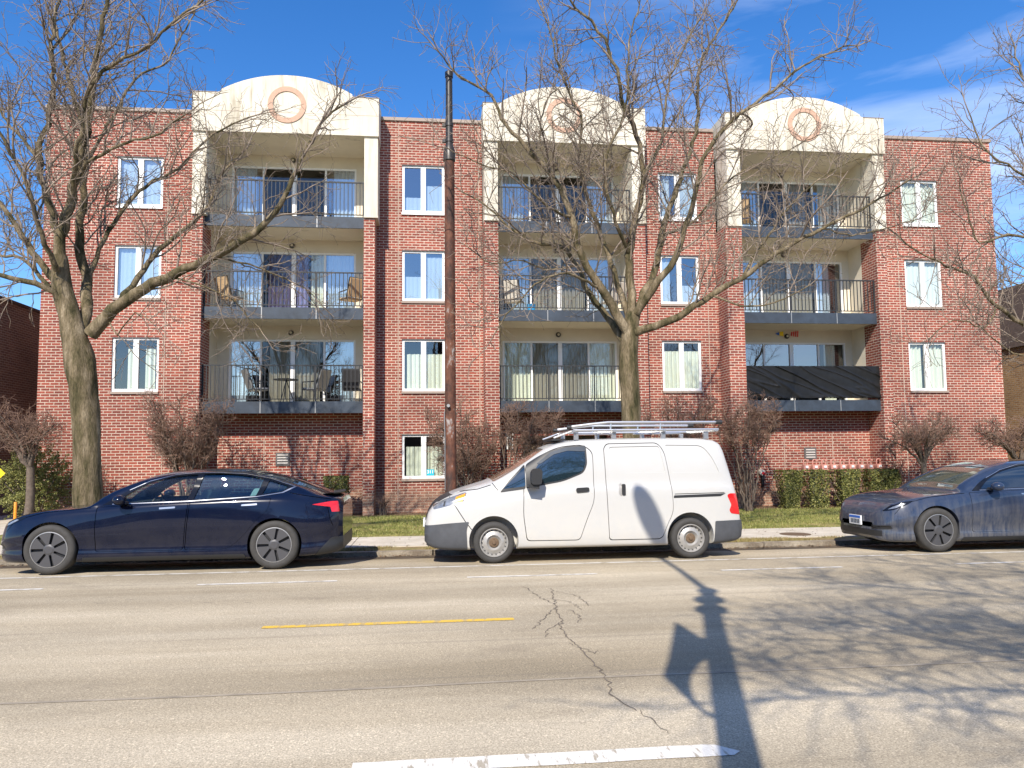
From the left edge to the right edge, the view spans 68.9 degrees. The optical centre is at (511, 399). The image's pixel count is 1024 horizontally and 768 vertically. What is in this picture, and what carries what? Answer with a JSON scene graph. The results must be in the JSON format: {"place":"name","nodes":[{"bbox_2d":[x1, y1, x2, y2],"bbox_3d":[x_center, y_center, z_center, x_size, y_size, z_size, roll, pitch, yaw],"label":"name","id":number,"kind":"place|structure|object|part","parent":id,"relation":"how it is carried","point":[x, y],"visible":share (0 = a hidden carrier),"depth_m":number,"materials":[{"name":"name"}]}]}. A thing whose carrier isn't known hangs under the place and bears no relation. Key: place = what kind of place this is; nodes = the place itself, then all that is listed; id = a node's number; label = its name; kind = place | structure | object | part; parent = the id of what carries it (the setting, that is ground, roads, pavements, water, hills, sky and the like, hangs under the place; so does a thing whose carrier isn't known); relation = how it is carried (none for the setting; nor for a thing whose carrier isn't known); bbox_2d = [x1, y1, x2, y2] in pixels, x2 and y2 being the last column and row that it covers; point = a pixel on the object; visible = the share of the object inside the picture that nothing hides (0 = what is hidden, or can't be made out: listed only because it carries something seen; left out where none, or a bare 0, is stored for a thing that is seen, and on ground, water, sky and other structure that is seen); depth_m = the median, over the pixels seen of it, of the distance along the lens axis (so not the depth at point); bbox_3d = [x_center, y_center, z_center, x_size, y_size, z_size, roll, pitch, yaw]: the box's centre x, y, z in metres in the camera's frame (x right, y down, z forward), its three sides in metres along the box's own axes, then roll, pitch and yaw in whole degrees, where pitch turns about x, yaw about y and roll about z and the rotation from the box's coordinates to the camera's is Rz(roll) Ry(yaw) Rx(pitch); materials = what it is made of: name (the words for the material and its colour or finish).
{"place":"outdoors","nodes":[
{"label":"outdoors","id":0,"kind":"place"},
{"bbox_2d":[0,513,22,534],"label":"driveway","id":1,"kind":"structure","parent":0,"point":[3,523],"depth_m":20.39,"materials":[{"name":"concrete"}]},
{"bbox_2d":[13,502,16,518],"bbox_3d":[-11.903,2.810,17.885,0.070,0.720,0.068,0,-4,-6],"label":"bollard","id":2,"kind":"object","parent":1,"relation":"on","point":[15,511],"visible":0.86,"depth_m":17.87,"materials":[{"name":"yellow"}]},
{"bbox_2d":[0,444,72,519],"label":"evergreen bush","id":3,"kind":"object","parent":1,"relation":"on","point":[42,488],"visible":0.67,"depth_m":19.68,"materials":[{"name":"green plant"}]},
{"bbox_2d":[0,506,840,544],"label":"lawn","id":4,"kind":"structure","parent":0,"point":[364,524],"depth_m":18.01,"materials":[{"name":"green plant"}]},
{"bbox_2d":[0,395,67,514],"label":"tree","id":5,"kind":"object","parent":4,"relation":"on","point":[19,447],"visible":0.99,"depth_m":18.85,"materials":[{"name":"brown plant"}]},
{"bbox_2d":[134,385,237,495],"bbox_3d":[-8.722,1.442,19.926,2.643,3.716,1.602,0,-4,-6],"label":"ornamental shrub","id":6,"kind":"object","parent":4,"relation":"on","point":[173,452],"visible":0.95,"depth_m":19.78,"materials":[{"name":"brown plant"}]},
{"bbox_2d":[419,392,501,487],"bbox_3d":[-1.444,1.548,20.977,2.356,3.506,1.507,0,-4,-6],"label":"ornamental shrub","id":7,"kind":"object","parent":4,"relation":"on","point":[463,456],"visible":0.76,"depth_m":20.86,"materials":[{"name":"brown plant"}]},
{"bbox_2d":[492,397,565,468],"bbox_3d":[0.480,1.569,21.011,2.163,3.425,1.306,0,-4,-6],"label":"ornamental shrub","id":8,"kind":"object","parent":4,"relation":"on","point":[527,439],"visible":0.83,"depth_m":20.86,"materials":[{"name":"brown plant"}]},
{"bbox_2d":[352,505,840,516],"bbox_3d":[1.588,3.287,22.005,30.200,0.007,1.300,0,-4,-6],"label":"planting bed","id":9,"kind":"object","parent":4,"relation":"on","point":[405,514],"visible":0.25,"depth_m":21.94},
{"bbox_2d":[102,464,109,487],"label":"dry shrub","id":10,"kind":"object","parent":9,"relation":"on","point":[103,477],"visible":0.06,"depth_m":20.67,"materials":[{"name":"brown plant"}]},
{"bbox_2d":[323,475,354,493],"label":"clipped hedge","id":11,"kind":"object","parent":9,"relation":"on","point":[328,483],"visible":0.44,"depth_m":20.71,"materials":[{"name":"green plant"}]},
{"bbox_2d":[373,495,392,515],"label":"dry shrub","id":12,"kind":"object","parent":9,"relation":"on","point":[383,504],"visible":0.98,"depth_m":21.14,"materials":[{"name":"brown plant"}]},
{"bbox_2d":[733,455,755,508],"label":"dry shrub","id":13,"kind":"object","parent":9,"relation":"on","point":[744,489],"visible":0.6,"depth_m":22.09,"materials":[{"name":"brown plant"}]},
{"bbox_2d":[765,469,803,507],"bbox_3d":[8.140,2.691,22.340,1.073,1.226,0.947,0,-4,-6],"label":"clipped hedge","id":14,"kind":"object","parent":9,"relation":"on","point":[790,493],"visible":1,"depth_m":22.07,"materials":[{"name":"green plant"}]},
{"bbox_2d":[801,469,830,507],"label":"clipped hedge","id":15,"kind":"object","parent":9,"relation":"on","point":[818,489],"visible":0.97,"depth_m":22.15,"materials":[{"name":"green plant"}]},
{"bbox_2d":[829,469,863,505],"bbox_3d":[10.070,2.680,22.495,0.948,1.226,0.808,-2,-4,14],"label":"clipped hedge","id":16,"kind":"object","parent":9,"relation":"on","point":[847,487],"visible":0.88,"depth_m":22.27,"materials":[{"name":"green plant"}]},
{"bbox_2d":[858,468,901,492],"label":"clipped hedge","id":17,"kind":"object","parent":9,"relation":"on","point":[877,483],"visible":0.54,"depth_m":22.37,"materials":[{"name":"green plant"}]},
{"bbox_2d":[880,456,906,488],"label":"dry shrub","id":18,"kind":"object","parent":9,"relation":"on","point":[901,470],"visible":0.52,"depth_m":22.63,"materials":[{"name":"brown plant"}]},
{"bbox_2d":[640,392,720,438],"bbox_3d":[4.874,1.480,21.398,2.471,3.568,1.492,0,-4,-6],"label":"ornamental shrub","id":19,"kind":"object","parent":4,"relation":"on","point":[678,412],"visible":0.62,"depth_m":21.49,"materials":[{"name":"brown plant"}]},
{"bbox_2d":[711,388,783,511],"bbox_3d":[6.724,1.459,21.369,2.237,3.567,1.534,0,-4,-6],"label":"ornamental shrub","id":20,"kind":"object","parent":4,"relation":"on","point":[756,431],"visible":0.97,"depth_m":21.25,"materials":[{"name":"brown plant"}]},
{"bbox_2d":[874,408,965,473],"bbox_3d":[11.906,1.714,21.785,2.707,3.016,1.687,0,-4,-6],"label":"shrub","id":21,"kind":"object","parent":4,"relation":"on","point":[929,439],"visible":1,"depth_m":21.71,"materials":[{"name":"brown plant"}]},
{"bbox_2d":[971,415,1023,458],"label":"shrub","id":22,"kind":"object","parent":4,"relation":"on","point":[1008,443],"visible":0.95,"depth_m":22.03,"materials":[{"name":"brown plant"}]},
{"bbox_2d":[0,527,856,555],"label":"sidewalk","id":23,"kind":"structure","parent":0,"point":[410,541],"depth_m":14.77,"materials":[{"name":"concrete"}]},
{"bbox_2d":[779,532,810,535],"bbox_3d":[5.660,2.682,14.920,0.600,0.004,0.600,0,-4,-6],"label":"manhole cover","id":24,"kind":"object","parent":23,"relation":"on","point":[795,534],"visible":1,"depth_m":14.87,"materials":[{"name":"brown"}]},
{"bbox_2d":[0,534,866,559],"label":"verge","id":25,"kind":"structure","parent":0,"point":[422,547],"depth_m":13.86,"materials":[{"name":"green plant"}]},
{"bbox_2d":[0,0,401,505],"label":"street tree","id":26,"kind":"object","parent":25,"relation":"on","point":[77,328],"visible":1,"depth_m":13.03,"materials":[{"name":"brown plant"}]},
{"bbox_2d":[442,70,456,492],"bbox_3d":[-1.126,-1.732,13.573,0.280,8.809,0.287,2,-5,-33],"label":"steel pole","id":27,"kind":"object","parent":25,"relation":"on","point":[450,367],"visible":0.83,"depth_m":13.51,"materials":[{"name":"brown metal"}]},
{"bbox_2d":[388,0,980,437],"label":"street tree","id":28,"kind":"object","parent":25,"relation":"on","point":[628,330],"visible":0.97,"depth_m":13.81,"materials":[{"name":"brown plant"}]},
{"bbox_2d":[823,6,1023,385],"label":"street tree","id":29,"kind":"object","parent":25,"relation":"on","point":[1001,277],"visible":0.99,"depth_m":14.92,"materials":[{"name":"brown plant"}]},
{"bbox_2d":[0,543,1023,767],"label":"road","id":30,"kind":"structure","parent":0,"point":[127,634],"depth_m":5.85,"materials":[{"name":"grey asphalt"}]},
{"bbox_2d":[0,588,42,590],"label":"lane marking","id":31,"kind":"object","parent":30,"relation":"on","point":[21,589],"visible":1,"depth_m":9.30,"materials":[{"name":"white paint"}]},
{"bbox_2d":[1,468,351,574],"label":"sedan car","id":32,"kind":"object","parent":30,"relation":"on","point":[266,524],"visible":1,"depth_m":10.77,"materials":[{"name":"paint"}]},
{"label":"door","id":33,"kind":"part","parent":32,"relation":"part of","materials":[{"name":"paint"}]},
{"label":"door","id":34,"kind":"part","parent":32,"relation":"part of","materials":[{"name":"paint"}]},
{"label":"rear window","id":35,"kind":"part","parent":32,"relation":"part of","materials":[{"name":"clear glass"}]},
{"bbox_2d":[197,580,336,584],"bbox_3d":[-3.144,2.354,9.612,1.750,0.001,0.093,0,-4,-6],"label":"lane marking","id":36,"kind":"object","parent":30,"relation":"on","point":[266,582],"visible":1,"depth_m":9.61,"materials":[{"name":"white paint"}]},
{"bbox_2d":[262,618,513,627],"bbox_3d":[-1.174,2.153,7.205,2.400,0.001,0.107,0,-4,-6],"label":"dash","id":37,"kind":"object","parent":30,"relation":"on","point":[377,623],"visible":1,"depth_m":7.20,"materials":[{"name":"yellow paint"}]},
{"bbox_2d":[0,541,1023,567],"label":"gutter","id":38,"kind":"object","parent":30,"relation":"on","point":[428,556],"visible":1,"depth_m":12.77,"materials":[{"name":"grey concrete"}]},
{"bbox_2d":[1,505,1023,565],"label":"leaf litter","id":39,"kind":"object","parent":38,"relation":"on","point":[550,551],"visible":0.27,"depth_m":13.31,"materials":[{"name":"brown plant"}]},
{"bbox_2d":[0,659,1023,703],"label":"road seam","id":40,"kind":"object","parent":30,"relation":"on","point":[498,681],"visible":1,"depth_m":5.28,"materials":[{"name":"grey asphalt"}]},
{"bbox_2d":[0,551,1023,578],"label":"parking line","id":41,"kind":"object","parent":30,"relation":"on","point":[502,565],"visible":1,"depth_m":10.91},
{"bbox_2d":[467,573,596,577],"bbox_3d":[0.277,2.346,9.976,1.750,0.001,0.092,0,-4,-6],"label":"lane marking","id":42,"kind":"object","parent":30,"relation":"on","point":[531,575],"visible":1,"depth_m":9.97,"materials":[{"name":"white paint"}]},
{"bbox_2d":[352,744,738,767],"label":"lane marking","id":43,"kind":"object","parent":30,"relation":"on","point":[579,757],"visible":1,"depth_m":3.95,"materials":[{"name":"white paint"}]},
{"bbox_2d":[423,420,741,562],"bbox_3d":[1.047,1.441,12.235,4.964,2.134,2.200,0,-4,-6],"label":"cargo van","id":44,"kind":"object","parent":30,"relation":"on","point":[678,495],"visible":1,"depth_m":11.45,"materials":[{"name":"white paint"}]},
{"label":"quarter window","id":45,"kind":"part","parent":44,"relation":"part of","materials":[{"name":"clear glass"}]},
{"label":"door","id":46,"kind":"part","parent":44,"relation":"part of","materials":[{"name":"white paint"}]},
{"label":"sliding door","id":47,"kind":"part","parent":44,"relation":"part of","materials":[{"name":"white paint"}]},
{"bbox_2d":[523,586,667,731],"bbox_3d":[0.520,2.098,6.713,0.668,0.001,4.890,-1,-4,-1],"label":"road crack","id":48,"kind":"object","parent":30,"relation":"on","point":[580,647],"visible":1,"depth_m":6.61,"materials":[{"name":"grey asphalt"}]},
{"bbox_2d":[722,566,840,570],"bbox_3d":[3.747,2.337,10.345,1.750,0.001,0.091,0,-4,-6],"label":"lane marking","id":49,"kind":"object","parent":30,"relation":"on","point":[781,568],"visible":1,"depth_m":10.34,"materials":[{"name":"white paint"}]},
{"bbox_2d":[839,459,1023,551],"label":"sedan car","id":50,"kind":"object","parent":30,"relation":"on","point":[943,508],"visible":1,"depth_m":12.06,"materials":[{"name":"blue paint"}]},
{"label":"door","id":51,"kind":"part","parent":50,"relation":"part of","materials":[{"name":"blue paint"}]},
{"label":"window","id":52,"kind":"part","parent":50,"relation":"part of","materials":[{"name":"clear glass"}]},
{"bbox_2d":[955,561,1023,563],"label":"lane marking","id":53,"kind":"object","parent":30,"relation":"on","point":[989,562],"visible":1,"depth_m":10.68,"materials":[{"name":"white paint"}]},
{"bbox_2d":[0,0,1023,309],"label":"sky","id":54,"kind":"structure","parent":0,"point":[277,37],"materials":[{"name":"blue"}]},
{"label":"ground","id":55,"kind":"structure","parent":0,"visible":0},
{"bbox_2d":[0,296,39,515],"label":"neighbour building","id":56,"kind":"structure","parent":55,"relation":"on","point":[19,346],"depth_m":23.52,"materials":[{"name":"brown brick"}]},
{"bbox_2d":[0,539,1022,565],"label":"kerb","id":57,"kind":"structure","parent":55,"relation":"on","point":[615,548],"depth_m":13.24,"materials":[{"name":"concrete"}]},
{"bbox_2d":[35,75,1007,515],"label":"apartment building","id":58,"kind":"structure","parent":55,"relation":"on","point":[383,205],"depth_m":22.92,"materials":[{"name":"red brick"}]},
{"bbox_2d":[109,337,158,393],"bbox_3d":[-10.869,-0.979,21.597,1.320,1.650,0.262,0,-4,-6],"label":"window","id":59,"kind":"structure","parent":58,"relation":"in","point":[133,362],"depth_m":21.60,"materials":[{"name":"white"}]},
{"bbox_2d":[112,245,160,300],"bbox_3d":[-10.896,-3.693,21.783,1.320,1.630,0.227,0,-4,-6],"label":"window","id":60,"kind":"structure","parent":58,"relation":"in","point":[128,258],"depth_m":21.84,"materials":[{"name":"white"}]},
{"bbox_2d":[115,156,163,208],"bbox_3d":[-10.924,-6.375,21.984,1.320,1.570,0.227,0,-4,-6],"label":"window","id":61,"kind":"structure","parent":58,"relation":"in","point":[144,163],"depth_m":22.06,"materials":[{"name":"white"}]},
{"bbox_2d":[213,275,243,306],"bbox_3d":[-8.392,-3.092,22.103,0.596,1.017,0.719,-2,-5,24],"label":"patio chair","id":62,"kind":"object","parent":58,"relation":"on","point":[226,279],"visible":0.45,"depth_m":21.87,"materials":[{"name":"beige fabric"}]},
{"bbox_2d":[241,368,269,401],"bbox_3d":[-7.551,-0.383,21.971,0.719,1.017,0.596,3,-5,-36],"label":"patio chair","id":63,"kind":"object","parent":58,"relation":"on","point":[250,380],"visible":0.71,"depth_m":21.84,"materials":[{"name":"black paint"}]},
{"bbox_2d":[274,378,298,400],"bbox_3d":[-6.672,-0.240,22.051,0.720,0.724,0.720,0,-4,-6],"label":"round table","id":64,"kind":"object","parent":58,"relation":"on","point":[283,379],"visible":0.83,"depth_m":22.04,"materials":[{"name":"black paint"}]},
{"bbox_2d":[228,339,355,401],"bbox_3d":[-6.713,-0.850,22.897,3.780,1.980,0.175,0,-4,-6],"label":"patio door","id":65,"kind":"structure","parent":58,"relation":"in","point":[347,347],"depth_m":22.93,"materials":[{"name":"white"}]},
{"bbox_2d":[230,251,355,307],"bbox_3d":[-6.741,-3.562,23.101,3.780,1.980,0.174,0,-4,-6],"label":"patio door","id":66,"kind":"structure","parent":58,"relation":"in","point":[338,262],"depth_m":23.14,"materials":[{"name":"white"}]},
{"bbox_2d":[232,166,355,216],"bbox_3d":[-6.770,-6.254,23.302,3.780,1.980,0.173,0,-4,-6],"label":"patio door","id":67,"kind":"structure","parent":58,"relation":"in","point":[344,175],"depth_m":23.32,"materials":[{"name":"white"}]},
{"bbox_2d":[301,368,331,400],"bbox_3d":[-5.801,-0.383,22.207,0.719,1.017,0.596,-2,-5,24],"label":"patio chair","id":68,"kind":"object","parent":58,"relation":"on","point":[324,379],"visible":0.71,"depth_m":22.07,"materials":[{"name":"black paint"}]},
{"bbox_2d":[338,277,361,307],"bbox_3d":[-4.805,-3.104,22.439,0.596,1.017,0.719,3,-6,-41],"label":"patio chair","id":69,"kind":"object","parent":58,"relation":"on","point":[353,290],"visible":0.54,"depth_m":22.25,"materials":[{"name":"beige fabric"}]},
{"bbox_2d":[341,369,361,400],"bbox_3d":[-4.790,-0.386,22.317,0.596,1.017,0.719,0,-4,-6],"label":"patio chair","id":70,"kind":"object","parent":58,"relation":"on","point":[348,381],"visible":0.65,"depth_m":22.08,"materials":[{"name":"black paint"}]},
{"bbox_2d":[402,164,443,215],"bbox_3d":[-2.715,-6.395,22.858,1.310,1.570,0.227,0,-4,-6],"label":"window","id":71,"kind":"structure","parent":58,"relation":"in","point":[424,205],"depth_m":22.88,"materials":[{"name":"white"}]},
{"bbox_2d":[401,250,444,303],"bbox_3d":[-2.687,-3.713,22.657,1.310,1.630,0.227,0,-4,-6],"label":"window","id":72,"kind":"structure","parent":58,"relation":"in","point":[428,288],"depth_m":22.70,"materials":[{"name":"white"}]},
{"bbox_2d":[401,339,444,393],"bbox_3d":[-2.661,-0.999,22.473,1.310,1.650,0.267,0,-4,-6],"label":"window","id":73,"kind":"structure","parent":58,"relation":"in","point":[425,372],"depth_m":22.50,"materials":[{"name":"white"}]},
{"bbox_2d":[401,434,444,480],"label":"window","id":74,"kind":"structure","parent":58,"relation":"in","point":[418,466],"depth_m":22.28,"materials":[{"name":"white"}]},
{"bbox_2d":[503,279,523,309],"bbox_3d":[0.032,-3.117,22.942,0.596,1.017,0.719,-2,-4,14],"label":"patio chair","id":75,"kind":"object","parent":58,"relation":"on","point":[513,281],"visible":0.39,"depth_m":22.72,"materials":[{"name":"beige fabric"}]},
{"bbox_2d":[527,304,535,309],"bbox_3d":[0.584,-2.763,22.611,0.280,0.240,0.276,0,-4,-6],"label":"bucket","id":76,"kind":"object","parent":58,"relation":"on","point":[530,306],"visible":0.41,"depth_m":22.52,"materials":[{"name":"blue plastic"}]},
{"bbox_2d":[501,174,613,222],"bbox_3d":[1.474,-6.275,24.180,3.680,1.980,0.175,0,-4,-6],"label":"patio door","id":77,"kind":"structure","parent":58,"relation":"in","point":[516,194],"depth_m":24.12,"materials":[{"name":"white"}]},
{"bbox_2d":[502,256,614,310],"bbox_3d":[1.502,-3.583,23.978,3.680,1.980,0.174,0,-4,-6],"label":"patio door","id":78,"kind":"structure","parent":58,"relation":"in","point":[593,263],"depth_m":24.00,"materials":[{"name":"white"}]},
{"bbox_2d":[503,341,617,400],"bbox_3d":[1.530,-0.870,23.775,3.680,1.980,0.175,0,-4,-6],"label":"patio door","id":79,"kind":"structure","parent":58,"relation":"in","point":[520,352],"depth_m":23.80,"materials":[{"name":"white"}]},
{"bbox_2d":[601,280,625,304],"bbox_3d":[3.179,-3.125,23.277,0.596,1.017,0.719,1,-5,-26],"label":"patio chair","id":80,"kind":"object","parent":58,"relation":"on","point":[615,291],"visible":0.37,"depth_m":23.05,"materials":[{"name":"beige plastic"}]},
{"bbox_2d":[658,172,697,220],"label":"window","id":81,"kind":"structure","parent":58,"relation":"in","point":[666,185],"depth_m":23.79,"materials":[{"name":"white"}]},
{"bbox_2d":[660,255,698,305],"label":"window","id":82,"kind":"structure","parent":58,"relation":"in","point":[682,298],"depth_m":23.53,"materials":[{"name":"white"}]},
{"bbox_2d":[662,340,702,392],"bbox_3d":[5.289,-1.019,23.319,1.280,1.650,0.267,0,-4,-6],"label":"window","id":83,"kind":"structure","parent":58,"relation":"in","point":[682,373],"depth_m":23.36,"materials":[{"name":"white"}]},
{"bbox_2d":[741,198,752,225],"bbox_3d":[7.396,-5.827,23.938,0.596,1.017,0.719,-2,-5,24],"label":"patio chair","id":84,"kind":"object","parent":58,"relation":"on","point":[747,210],"visible":0.27,"depth_m":23.69,"materials":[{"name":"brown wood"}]},
{"bbox_2d":[776,331,797,336],"bbox_3d":[9.030,-2.161,24.529,0.800,0.210,0.015,0,-4,-6],"label":"wall bunting","id":85,"kind":"object","parent":58,"relation":"attached to","point":[780,333],"depth_m":24.51,"materials":[{"name":"multicoloured"}]},
{"bbox_2d":[741,181,839,227],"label":"patio door","id":86,"kind":"structure","parent":58,"relation":"in","point":[792,185],"depth_m":25.11,"materials":[{"name":"white"}]},
{"bbox_2d":[743,261,843,312],"bbox_3d":[9.164,-3.602,24.793,3.750,1.980,0.174,0,-4,-6],"label":"patio door","id":87,"kind":"structure","parent":58,"relation":"in","point":[784,275],"depth_m":24.85,"materials":[{"name":"white"}]},
{"bbox_2d":[745,342,847,399],"bbox_3d":[9.192,-0.890,24.588,3.750,1.980,0.170,0,-4,-6],"label":"patio door","id":88,"kind":"structure","parent":58,"relation":"in","point":[828,348],"depth_m":24.67,"materials":[{"name":"white"}]},
{"bbox_2d":[801,459,809,471],"bbox_3d":[9.039,2.020,22.961,0.223,0.398,0.165,0,-4,-6],"label":"gas meter","id":89,"kind":"object","parent":58,"relation":"attached to","point":[803,467],"visible":0.9,"depth_m":22.91,"materials":[{"name":"white"}]},
{"bbox_2d":[746,366,880,397],"bbox_3d":[9.317,-0.545,22.997,4.400,0.987,0.079,0,-4,-6],"label":"privacy screen","id":90,"kind":"object","parent":58,"relation":"attached to","point":[815,381],"visible":1,"depth_m":23.01,"materials":[{"name":"black fabric"}]},
{"bbox_2d":[810,459,818,469],"bbox_3d":[9.336,2.019,22.992,0.223,0.398,0.165,0,-4,-6],"label":"gas meter","id":91,"kind":"object","parent":58,"relation":"attached to","point":[816,466],"visible":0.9,"depth_m":22.94,"materials":[{"name":"white"}]},
{"bbox_2d":[820,459,827,471],"bbox_3d":[9.632,2.018,23.024,0.223,0.398,0.165,0,-4,-6],"label":"gas meter","id":92,"kind":"object","parent":58,"relation":"attached to","point":[823,466],"visible":0.93,"depth_m":22.98,"materials":[{"name":"white"}]},
{"bbox_2d":[791,465,873,501],"bbox_3d":[10.047,2.693,23.302,3.100,1.305,0.060,0,-4,-6],"label":"gas manifold","id":93,"kind":"object","parent":58,"relation":"attached to","point":[821,477],"visible":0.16,"depth_m":23.26,"materials":[{"name":"metal"}]},
{"bbox_2d":[829,459,836,471],"bbox_3d":[9.928,2.017,23.055,0.223,0.398,0.165,0,-4,-6],"label":"gas meter","id":94,"kind":"object","parent":58,"relation":"attached to","point":[832,466],"visible":0.95,"depth_m":23.02,"materials":[{"name":"white"}]},
{"bbox_2d":[838,459,845,468],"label":"gas meter","id":95,"kind":"object","parent":58,"relation":"attached to","point":[841,466],"visible":0.88,"depth_m":23.06,"materials":[{"name":"white"}]},
{"bbox_2d":[847,459,855,468],"bbox_3d":[10.521,2.016,23.119,0.223,0.398,0.165,0,-4,-6],"label":"gas meter","id":96,"kind":"object","parent":58,"relation":"attached to","point":[850,466],"visible":0.87,"depth_m":23.07,"materials":[{"name":"white"}]},
{"bbox_2d":[856,458,864,470],"bbox_3d":[10.817,2.015,23.150,0.223,0.398,0.165,0,-4,-6],"label":"gas meter","id":97,"kind":"object","parent":58,"relation":"attached to","point":[860,466],"visible":0.95,"depth_m":23.10,"materials":[{"name":"white"}]},
{"bbox_2d":[865,458,873,470],"bbox_3d":[11.114,2.014,23.182,0.223,0.398,0.165,0,-4,-6],"label":"gas meter","id":98,"kind":"object","parent":58,"relation":"attached to","point":[869,466],"visible":0.88,"depth_m":23.13,"materials":[{"name":"white"}]},
{"bbox_2d":[874,458,881,470],"bbox_3d":[11.410,2.014,23.213,0.223,0.398,0.165,0,-4,-6],"label":"gas meter","id":99,"kind":"object","parent":58,"relation":"attached to","point":[876,465],"visible":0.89,"depth_m":23.20,"materials":[{"name":"white"}]},
{"bbox_2d":[900,180,939,226],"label":"window","id":100,"kind":"structure","parent":58,"relation":"in","point":[908,196],"depth_m":24.64,"materials":[{"name":"white glass"}]},
{"bbox_2d":[904,259,944,308],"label":"window","id":101,"kind":"structure","parent":58,"relation":"in","point":[924,272],"depth_m":24.44,"materials":[{"name":"white"}]},
{"bbox_2d":[908,342,948,392],"bbox_3d":[13.424,-1.040,24.180,1.300,1.650,0.258,0,-4,-6],"label":"window","id":102,"kind":"structure","parent":58,"relation":"in","point":[937,375],"depth_m":24.23,"materials":[{"name":"white"}]},
{"bbox_2d":[998,283,1023,458],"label":"neighbour building","id":103,"kind":"structure","parent":55,"relation":"on","point":[1013,393],"depth_m":28.49,"materials":[{"name":"beige brick"}]}
]}

